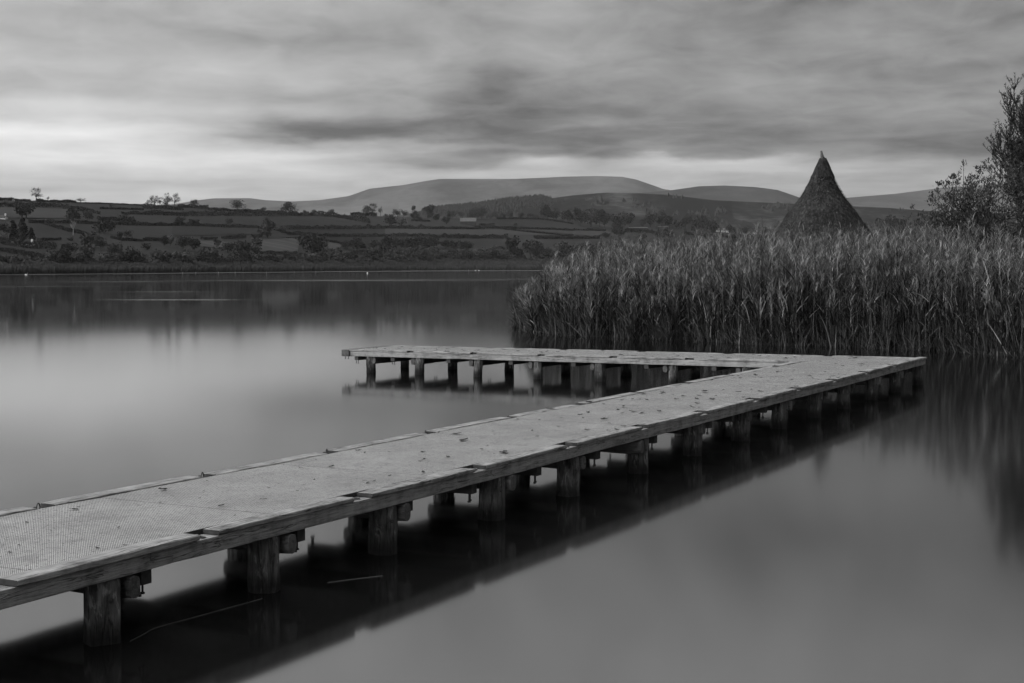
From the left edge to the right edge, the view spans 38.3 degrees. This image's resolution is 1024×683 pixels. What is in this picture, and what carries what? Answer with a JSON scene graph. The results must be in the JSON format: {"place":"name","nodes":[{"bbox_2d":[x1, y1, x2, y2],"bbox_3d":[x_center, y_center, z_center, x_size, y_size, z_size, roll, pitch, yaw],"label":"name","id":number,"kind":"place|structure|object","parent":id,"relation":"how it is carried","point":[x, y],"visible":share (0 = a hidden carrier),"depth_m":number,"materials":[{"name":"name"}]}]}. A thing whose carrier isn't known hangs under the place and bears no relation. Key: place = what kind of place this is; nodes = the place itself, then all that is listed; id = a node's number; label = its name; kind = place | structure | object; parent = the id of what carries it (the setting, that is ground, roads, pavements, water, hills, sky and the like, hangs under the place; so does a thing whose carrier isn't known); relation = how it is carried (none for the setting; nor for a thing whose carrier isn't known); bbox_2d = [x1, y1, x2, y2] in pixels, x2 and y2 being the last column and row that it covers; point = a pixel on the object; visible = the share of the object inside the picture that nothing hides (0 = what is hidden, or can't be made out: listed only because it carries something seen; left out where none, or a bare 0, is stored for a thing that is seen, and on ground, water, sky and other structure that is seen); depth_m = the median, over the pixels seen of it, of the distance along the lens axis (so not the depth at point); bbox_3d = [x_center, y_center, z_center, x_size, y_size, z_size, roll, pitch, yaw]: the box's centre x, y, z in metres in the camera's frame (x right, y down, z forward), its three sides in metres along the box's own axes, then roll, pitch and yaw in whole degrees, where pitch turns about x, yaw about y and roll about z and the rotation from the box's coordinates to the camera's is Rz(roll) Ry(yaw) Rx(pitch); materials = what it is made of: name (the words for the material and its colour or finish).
{"place":"outdoors","nodes":[
{"label":"outdoors","id":0,"kind":"place"},
{"bbox_2d":[0,207,69,217],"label":"field","id":1,"kind":"structure","parent":0,"point":[10,212],"depth_m":1190.29,"materials":[{"name":"plant"}]},
{"bbox_2d":[172,226,261,234],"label":"field","id":2,"kind":"structure","parent":0,"point":[192,230],"depth_m":1259.66,"materials":[{"name":"grey plant"}]},
{"bbox_2d":[200,241,233,249],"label":"field","id":3,"kind":"structure","parent":0,"point":[208,243],"depth_m":1051.07,"materials":[{"name":"plant"}]},
{"bbox_2d":[260,238,298,251],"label":"field","id":4,"kind":"structure","parent":0,"point":[286,244],"depth_m":1225.32,"materials":[{"name":"grey plant"}]},
{"bbox_2d":[27,270,547,274],"bbox_3d":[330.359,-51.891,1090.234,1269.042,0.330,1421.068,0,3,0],"label":"shore","id":5,"kind":"structure","parent":0,"point":[326,271],"depth_m":1083.63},
{"bbox_2d":[0,256,632,273],"bbox_3d":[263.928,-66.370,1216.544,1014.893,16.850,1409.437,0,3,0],"label":"reed belt","id":6,"kind":"object","parent":5,"relation":"on","point":[177,266],"visible":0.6,"depth_m":942.46,"materials":[{"name":"black plant"}]},
{"bbox_2d":[264,203,398,215],"bbox_3d":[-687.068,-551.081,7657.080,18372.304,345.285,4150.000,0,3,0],"label":"mountain","id":7,"kind":"structure","parent":0,"point":[388,208],"depth_m":7639.78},
{"bbox_2d":[168,176,667,215],"bbox_3d":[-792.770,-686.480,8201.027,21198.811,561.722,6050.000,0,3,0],"label":"mountain","id":8,"kind":"structure","parent":0,"point":[420,195],"depth_m":8423.65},
{"bbox_2d":[385,228,553,234],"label":"field","id":9,"kind":"structure","parent":0,"point":[457,231],"depth_m":1989.53,"materials":[{"name":"plant"}]},
{"bbox_2d":[0,200,1018,274],"bbox_3d":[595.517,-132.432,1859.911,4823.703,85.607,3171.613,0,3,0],"label":"hillside","id":10,"kind":"structure","parent":0,"point":[41,230],"depth_m":1538.62,"materials":[{"name":"plant"}]},
{"bbox_2d":[8,220,18,239],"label":"hillside tree","id":11,"kind":"object","parent":10,"relation":"on","point":[13,231],"visible":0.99,"depth_m":808.01,"materials":[{"name":"black plant"}]},
{"bbox_2d":[0,247,44,258],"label":"hedge","id":12,"kind":"object","parent":10,"relation":"on","point":[17,251],"visible":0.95,"depth_m":694.24,"materials":[{"name":"black plant"}]},
{"bbox_2d":[17,217,29,240],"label":"hillside tree","id":13,"kind":"object","parent":10,"relation":"on","point":[22,229],"visible":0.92,"depth_m":819.58,"materials":[{"name":"black plant"}]},
{"bbox_2d":[13,204,35,218],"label":"hillside tree","id":14,"kind":"object","parent":10,"relation":"on","point":[24,210],"visible":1,"depth_m":1084.57,"materials":[{"name":"black plant"}]},
{"bbox_2d":[0,237,56,248],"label":"hedge","id":15,"kind":"object","parent":10,"relation":"on","point":[4,240],"visible":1,"depth_m":767.08,"materials":[{"name":"black plant"}]},
{"bbox_2d":[0,201,69,208],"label":"hedge","id":16,"kind":"object","parent":10,"relation":"on","point":[40,203],"visible":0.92,"depth_m":1350.26,"materials":[{"name":"black plant"}]},
{"bbox_2d":[43,250,61,262],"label":"willow bush","id":17,"kind":"object","parent":10,"relation":"on","point":[56,257],"visible":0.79,"depth_m":640.84,"materials":[{"name":"black plant"}]},
{"bbox_2d":[36,198,76,202],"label":"hedge","id":18,"kind":"object","parent":10,"relation":"on","point":[56,200],"visible":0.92,"depth_m":1534.81,"materials":[{"name":"black plant"}]},
{"bbox_2d":[54,247,72,262],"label":"willow bush","id":19,"kind":"object","parent":10,"relation":"on","point":[64,253],"visible":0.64,"depth_m":651.72,"materials":[{"name":"black plant"}]},
{"bbox_2d":[43,219,88,233],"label":"hedge","id":20,"kind":"object","parent":10,"relation":"on","point":[62,227],"visible":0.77,"depth_m":959.03,"materials":[{"name":"black plant"}]},
{"bbox_2d":[64,208,80,219],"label":"hillside tree","id":21,"kind":"object","parent":10,"relation":"on","point":[73,215],"visible":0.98,"depth_m":1102.25,"materials":[{"name":"black plant"}]},
{"bbox_2d":[68,250,85,263],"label":"willow bush","id":22,"kind":"object","parent":10,"relation":"on","point":[79,258],"visible":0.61,"depth_m":664.17,"materials":[{"name":"grey plant"}]},
{"bbox_2d":[68,205,100,213],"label":"hedge","id":23,"kind":"object","parent":10,"relation":"on","point":[83,209],"visible":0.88,"depth_m":1348.59,"materials":[{"name":"black plant"}]},
{"bbox_2d":[28,219,143,225],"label":"hedge","id":24,"kind":"object","parent":10,"relation":"on","point":[84,222],"visible":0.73,"depth_m":1086.98,"materials":[{"name":"black plant"}]},
{"bbox_2d":[79,244,95,261],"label":"willow bush","id":25,"kind":"object","parent":10,"relation":"on","point":[86,249],"visible":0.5,"depth_m":677.48,"materials":[{"name":"black plant"}]},
{"bbox_2d":[78,231,99,246],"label":"hillside tree","id":26,"kind":"object","parent":10,"relation":"on","point":[87,237],"visible":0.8,"depth_m":831.59,"materials":[{"name":"black plant"}]},
{"bbox_2d":[92,235,108,249],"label":"hillside tree","id":27,"kind":"object","parent":10,"relation":"on","point":[97,239],"visible":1,"depth_m":818.03,"materials":[{"name":"black plant"}]},
{"bbox_2d":[91,220,115,233],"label":"hillside tree","id":28,"kind":"object","parent":10,"relation":"on","point":[103,225],"visible":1,"depth_m":975.34,"materials":[{"name":"black plant"}]},
{"bbox_2d":[95,252,122,263],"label":"willow bush","id":29,"kind":"object","parent":10,"relation":"on","point":[106,258],"visible":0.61,"depth_m":695.94,"materials":[{"name":"grey plant"}]},
{"bbox_2d":[106,242,122,254],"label":"hillside tree","id":30,"kind":"object","parent":10,"relation":"on","point":[113,249],"visible":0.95,"depth_m":783.74,"materials":[{"name":"black plant"}]},
{"bbox_2d":[96,216,133,221],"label":"hedge","id":31,"kind":"object","parent":10,"relation":"on","point":[111,218],"visible":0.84,"depth_m":1198.36,"materials":[{"name":"black plant"}]},
{"bbox_2d":[118,246,135,262],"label":"willow bush","id":32,"kind":"object","parent":10,"relation":"on","point":[123,255],"visible":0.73,"depth_m":716.80,"materials":[{"name":"black plant"}]},
{"bbox_2d":[110,236,143,241],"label":"hedge","id":33,"kind":"object","parent":10,"relation":"on","point":[125,239],"visible":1,"depth_m":930.21,"materials":[{"name":"black plant"}]},
{"bbox_2d":[149,248,172,262],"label":"willow bush","id":34,"kind":"object","parent":10,"relation":"on","point":[155,254],"visible":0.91,"depth_m":766.40,"materials":[{"name":"grey plant"}]},
{"bbox_2d":[142,203,183,209],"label":"hedge","id":35,"kind":"object","parent":10,"relation":"on","point":[151,206],"visible":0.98,"depth_m":1588.29,"materials":[{"name":"black plant"}]},
{"bbox_2d":[171,248,193,262],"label":"willow bush","id":36,"kind":"object","parent":10,"relation":"on","point":[181,257],"visible":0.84,"depth_m":803.42,"materials":[{"name":"grey plant"}]},
{"bbox_2d":[175,235,192,247],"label":"hillside tree","id":37,"kind":"object","parent":10,"relation":"on","point":[182,243],"visible":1,"depth_m":932.93,"materials":[{"name":"black plant"}]},
{"bbox_2d":[177,204,208,208],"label":"hedge","id":38,"kind":"object","parent":10,"relation":"on","point":[195,206],"visible":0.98,"depth_m":1707.00,"materials":[{"name":"black plant"}]},
{"bbox_2d":[187,237,200,251],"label":"hillside tree","id":39,"kind":"object","parent":10,"relation":"on","point":[194,243],"visible":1,"depth_m":929.90,"materials":[{"name":"black plant"}]},
{"bbox_2d":[190,249,206,261],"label":"willow bush","id":40,"kind":"object","parent":10,"relation":"on","point":[195,256],"visible":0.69,"depth_m":839.63,"materials":[{"name":"black plant"}]},
{"bbox_2d":[143,222,258,227],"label":"hedge","id":41,"kind":"object","parent":10,"relation":"on","point":[192,224],"visible":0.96,"depth_m":1309.73,"materials":[{"name":"black plant"}]},
{"bbox_2d":[197,245,222,261],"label":"willow bush","id":42,"kind":"object","parent":10,"relation":"on","point":[214,253],"visible":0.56,"depth_m":857.32,"materials":[{"name":"black plant"}]},
{"bbox_2d":[143,209,286,215],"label":"hedge","id":43,"kind":"object","parent":10,"relation":"on","point":[174,213],"visible":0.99,"depth_m":1561.13,"materials":[{"name":"black plant"}]},
{"bbox_2d":[227,250,251,260],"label":"willow bush","id":44,"kind":"object","parent":10,"relation":"on","point":[244,255],"visible":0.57,"depth_m":924.85,"materials":[{"name":"black plant"}]},
{"bbox_2d":[232,240,252,252],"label":"hillside tree","id":45,"kind":"object","parent":10,"relation":"on","point":[245,246],"visible":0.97,"depth_m":1003.01,"materials":[{"name":"black plant"}]},
{"bbox_2d":[208,207,283,213],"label":"hedge","id":46,"kind":"object","parent":10,"relation":"on","point":[228,209],"visible":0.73,"depth_m":1762.37,"materials":[{"name":"black plant"}]},
{"bbox_2d":[257,217,275,237],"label":"hillside tree","id":47,"kind":"object","parent":10,"relation":"on","point":[265,231],"visible":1,"depth_m":1296.38,"materials":[{"name":"black plant"}]},
{"bbox_2d":[280,250,297,261],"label":"willow bush","id":48,"kind":"object","parent":10,"relation":"on","point":[287,254],"visible":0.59,"depth_m":1027.27,"materials":[{"name":"black plant"}]},
{"bbox_2d":[280,201,298,213],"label":"skyline tree","id":49,"kind":"object","parent":10,"relation":"on","point":[287,206],"visible":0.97,"depth_m":1831.03,"materials":[{"name":"black plant"}]},
{"bbox_2d":[286,211,317,215],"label":"hedge","id":50,"kind":"object","parent":10,"relation":"on","point":[307,213],"visible":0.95,"depth_m":1860.63,"materials":[{"name":"black plant"}]},
{"bbox_2d":[295,253,315,261],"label":"willow bush","id":51,"kind":"object","parent":10,"relation":"on","point":[309,258],"visible":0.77,"depth_m":1069.21,"materials":[{"name":"grey plant"}]},
{"bbox_2d":[295,232,329,252],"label":"hillside tree","id":52,"kind":"object","parent":10,"relation":"on","point":[315,244],"visible":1,"depth_m":1185.43,"materials":[{"name":"black plant"}]},
{"bbox_2d":[324,247,347,262],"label":"willow bush","id":53,"kind":"object","parent":10,"relation":"on","point":[336,255],"visible":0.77,"depth_m":1169.46,"materials":[{"name":"grey plant"}]},
{"bbox_2d":[318,210,369,223],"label":"hedge","id":54,"kind":"object","parent":10,"relation":"on","point":[334,214],"visible":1,"depth_m":1912.45,"materials":[{"name":"black plant"}]},
{"bbox_2d":[348,237,364,249],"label":"hillside tree","id":55,"kind":"object","parent":10,"relation":"on","point":[358,243],"visible":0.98,"depth_m":1392.87,"materials":[{"name":"black plant"}]},
{"bbox_2d":[286,224,429,228],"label":"hedge","id":56,"kind":"object","parent":10,"relation":"on","point":[349,227],"visible":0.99,"depth_m":1721.27,"materials":[{"name":"black plant"}]},
{"bbox_2d":[286,230,429,236],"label":"hedge","id":57,"kind":"object","parent":10,"relation":"on","point":[375,234],"visible":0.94,"depth_m":1586.27,"materials":[{"name":"black plant"}]},
{"bbox_2d":[364,245,381,260],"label":"willow bush","id":58,"kind":"object","parent":10,"relation":"on","point":[376,250],"visible":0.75,"depth_m":1288.31,"materials":[{"name":"grey plant"}]},
{"bbox_2d":[376,235,393,253],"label":"hillside tree","id":59,"kind":"object","parent":10,"relation":"on","point":[383,244],"visible":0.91,"depth_m":1409.23,"materials":[{"name":"grey plant"}]},
{"bbox_2d":[383,214,396,224],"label":"hillside tree","id":60,"kind":"object","parent":10,"relation":"on","point":[390,219],"visible":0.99,"depth_m":1886.68,"materials":[{"name":"grey plant"}]},
{"bbox_2d":[391,236,404,248],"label":"hillside tree","id":61,"kind":"object","parent":10,"relation":"on","point":[398,242],"visible":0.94,"depth_m":1525.10,"materials":[{"name":"grey plant"}]},
{"bbox_2d":[401,237,414,248],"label":"hillside tree","id":62,"kind":"object","parent":10,"relation":"on","point":[410,242],"visible":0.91,"depth_m":1543.98,"materials":[{"name":"grey plant"}]},
{"bbox_2d":[447,240,463,248],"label":"hillside tree","id":63,"kind":"object","parent":10,"relation":"on","point":[454,244],"visible":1,"depth_m":1654.74,"materials":[{"name":"grey plant"}]},
{"bbox_2d":[429,225,484,228],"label":"hedge","id":64,"kind":"object","parent":10,"relation":"on","point":[456,227],"visible":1,"depth_m":2033.32,"materials":[{"name":"black plant"}]},
{"bbox_2d":[460,218,475,224],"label":"barn","id":65,"kind":"structure","parent":10,"relation":"on","point":[467,221],"depth_m":2144.98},
{"bbox_2d":[429,233,507,238],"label":"hedge","id":66,"kind":"object","parent":10,"relation":"on","point":[494,236],"visible":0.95,"depth_m":1896.80,"materials":[{"name":"black plant"}]},
{"bbox_2d":[472,247,492,260],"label":"willow bush","id":67,"kind":"object","parent":10,"relation":"on","point":[484,255],"visible":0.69,"depth_m":1582.02,"materials":[{"name":"grey plant"}]},
{"bbox_2d":[487,245,501,258],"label":"willow bush","id":68,"kind":"object","parent":10,"relation":"on","point":[493,249],"visible":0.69,"depth_m":1604.52,"materials":[{"name":"grey plant"}]},
{"bbox_2d":[503,235,520,256],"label":"willow bush","id":69,"kind":"object","parent":10,"relation":"on","point":[511,243],"visible":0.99,"depth_m":1647.62,"materials":[{"name":"grey plant"}]},
{"bbox_2d":[485,225,573,230],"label":"hedge","id":70,"kind":"object","parent":10,"relation":"on","point":[521,227],"visible":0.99,"depth_m":2216.51,"materials":[{"name":"black plant"}]},
{"bbox_2d":[522,239,538,256],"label":"willow bush","id":71,"kind":"object","parent":10,"relation":"on","point":[528,247],"visible":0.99,"depth_m":1684.04,"materials":[{"name":"grey plant"}]},
{"bbox_2d":[496,217,573,223],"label":"hedge","id":72,"kind":"object","parent":10,"relation":"on","point":[556,220],"visible":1,"depth_m":2477.08,"materials":[{"name":"black plant"}]},
{"bbox_2d":[497,227,573,235],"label":"hedge","id":73,"kind":"object","parent":10,"relation":"on","point":[533,231],"visible":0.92,"depth_m":2151.28,"materials":[{"name":"black plant"}]},
{"bbox_2d":[531,241,544,258],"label":"willow bush","id":74,"kind":"object","parent":10,"relation":"on","point":[539,246],"visible":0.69,"depth_m":1700.23,"materials":[{"name":"grey plant"}]},
{"bbox_2d":[539,204,551,217],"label":"woodland tree","id":75,"kind":"object","parent":10,"relation":"on","point":[545,210],"visible":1,"depth_m":2507.24,"materials":[{"name":"grey plant"}]},
{"bbox_2d":[542,247,556,258],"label":"willow bush","id":76,"kind":"object","parent":10,"relation":"on","point":[547,252],"visible":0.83,"depth_m":1728.10,"materials":[{"name":"grey plant"}]},
{"bbox_2d":[533,234,573,238],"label":"hedge","id":77,"kind":"object","parent":10,"relation":"on","point":[552,237],"visible":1,"depth_m":2100.67,"materials":[{"name":"black plant"}]},
{"bbox_2d":[552,240,569,257],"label":"willow bush","id":78,"kind":"object","parent":10,"relation":"on","point":[561,248],"visible":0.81,"depth_m":1752.45,"materials":[{"name":"grey plant"}]},
{"bbox_2d":[571,207,588,225],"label":"woodland tree","id":79,"kind":"object","parent":10,"relation":"on","point":[580,215],"visible":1,"depth_m":2477.26,"materials":[{"name":"grey plant"}]},
{"bbox_2d":[584,207,598,226],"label":"woodland tree","id":80,"kind":"object","parent":10,"relation":"on","point":[592,218],"visible":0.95,"depth_m":2495.19,"materials":[{"name":"grey plant"}]},
{"bbox_2d":[611,222,625,236],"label":"hillside tree","id":81,"kind":"object","parent":10,"relation":"on","point":[618,227],"visible":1,"depth_m":2285.54,"materials":[{"name":"grey plant"}]},
{"bbox_2d":[610,211,626,224],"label":"woodland tree","id":82,"kind":"object","parent":10,"relation":"on","point":[619,219],"visible":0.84,"depth_m":2562.87,"materials":[{"name":"grey plant"}]},
{"bbox_2d":[624,228,673,233],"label":"hedge","id":83,"kind":"object","parent":10,"relation":"on","point":[640,230],"visible":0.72,"depth_m":2458.13,"materials":[{"name":"grey plant"}]},
{"bbox_2d":[644,212,656,226],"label":"woodland tree","id":84,"kind":"object","parent":10,"relation":"on","point":[651,219],"visible":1,"depth_m":2639.49,"materials":[{"name":"grey plant"}]},
{"bbox_2d":[656,210,667,225],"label":"woodland tree","id":85,"kind":"object","parent":10,"relation":"on","point":[663,216],"visible":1,"depth_m":2646.03,"materials":[{"name":"grey plant"}]},
{"bbox_2d":[690,216,705,231],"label":"woodland tree","id":86,"kind":"object","parent":10,"relation":"on","point":[693,222],"visible":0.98,"depth_m":2537.14,"materials":[{"name":"grey plant"}]},
{"bbox_2d":[706,220,718,233],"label":"woodland tree","id":87,"kind":"object","parent":10,"relation":"on","point":[713,226],"visible":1,"depth_m":2539.92,"materials":[{"name":"grey plant"}]},
{"bbox_2d":[684,231,767,238],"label":"hedge","id":88,"kind":"object","parent":10,"relation":"on","point":[689,233],"visible":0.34,"depth_m":2494.02,"materials":[{"name":"grey plant"}]},
{"bbox_2d":[875,215,898,233],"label":"woodland tree","id":89,"kind":"object","parent":10,"relation":"on","point":[892,223],"visible":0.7,"depth_m":2795.28,"materials":[{"name":"grey plant"}]},
{"bbox_2d":[0,271,1023,682],"bbox_3d":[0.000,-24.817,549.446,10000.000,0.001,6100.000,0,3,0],"label":"water","id":90,"kind":"structure","parent":0,"point":[862,539],"depth_m":15.36,"materials":[{"name":"black liquid"}]},
{"bbox_2d":[0,345,926,646],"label":"jetty","id":91,"kind":"object","parent":90,"relation":"in","point":[136,533],"visible":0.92,"depth_m":14.22,"materials":[{"name":"grey wood"}]},
{"bbox_2d":[501,215,1023,357],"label":"reed bed","id":92,"kind":"object","parent":90,"relation":"in","point":[842,293],"visible":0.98,"depth_m":48.51,"materials":[{"name":"grey plant"}]},
{"bbox_2d":[0,0,1023,204],"label":"sky","id":93,"kind":"structure","parent":0,"point":[104,101],"materials":[{"name":"grey"}]},
{"bbox_2d":[522,229,613,235],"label":"field","id":94,"kind":"structure","parent":0,"point":[580,232],"depth_m":2289.26,"materials":[{"name":"grey plant"}]},
{"bbox_2d":[396,193,1022,240],"bbox_3d":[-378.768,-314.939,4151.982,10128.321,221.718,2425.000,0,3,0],"label":"wooded hill","id":95,"kind":"structure","parent":0,"point":[745,214],"depth_m":4049.14,"materials":[{"name":"grey plant"}]},
{"bbox_2d":[421,192,1013,240],"bbox_3d":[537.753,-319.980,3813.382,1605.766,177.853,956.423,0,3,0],"label":"distant wood","id":96,"kind":"object","parent":95,"relation":"on","point":[495,205],"visible":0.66,"depth_m":4097.88,"materials":[{"name":"plant"}]},
{"bbox_2d":[643,185,799,203],"bbox_3d":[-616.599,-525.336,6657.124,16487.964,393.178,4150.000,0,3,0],"label":"mountain","id":97,"kind":"structure","parent":0,"point":[740,193],"depth_m":6742.10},
{"bbox_2d":[846,184,1015,212],"bbox_3d":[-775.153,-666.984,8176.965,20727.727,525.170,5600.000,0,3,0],"label":"mountain","id":98,"kind":"structure","parent":0,"point":[906,200],"depth_m":8271.19,"materials":[{"name":"grey"}]},
{"label":"ground","id":99,"kind":"structure","parent":0,"visible":0},
{"bbox_2d":[760,151,879,263],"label":"roundhouse","id":100,"kind":"structure","parent":99,"relation":"on","point":[821,201],"depth_m":80.39,"materials":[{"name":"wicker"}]},
{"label":"marsh ground","id":101,"kind":"structure","parent":0,"visible":0},
{"bbox_2d":[903,158,1023,299],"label":"sallow bush","id":102,"kind":"object","parent":101,"relation":"on","point":[981,209],"visible":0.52,"depth_m":61.25,"materials":[{"name":"black plant"}]},
{"bbox_2d":[983,73,1023,283],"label":"willow tree","id":103,"kind":"object","parent":101,"relation":"on","point":[1014,152],"visible":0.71,"depth_m":66.12,"materials":[{"name":"black plant"}]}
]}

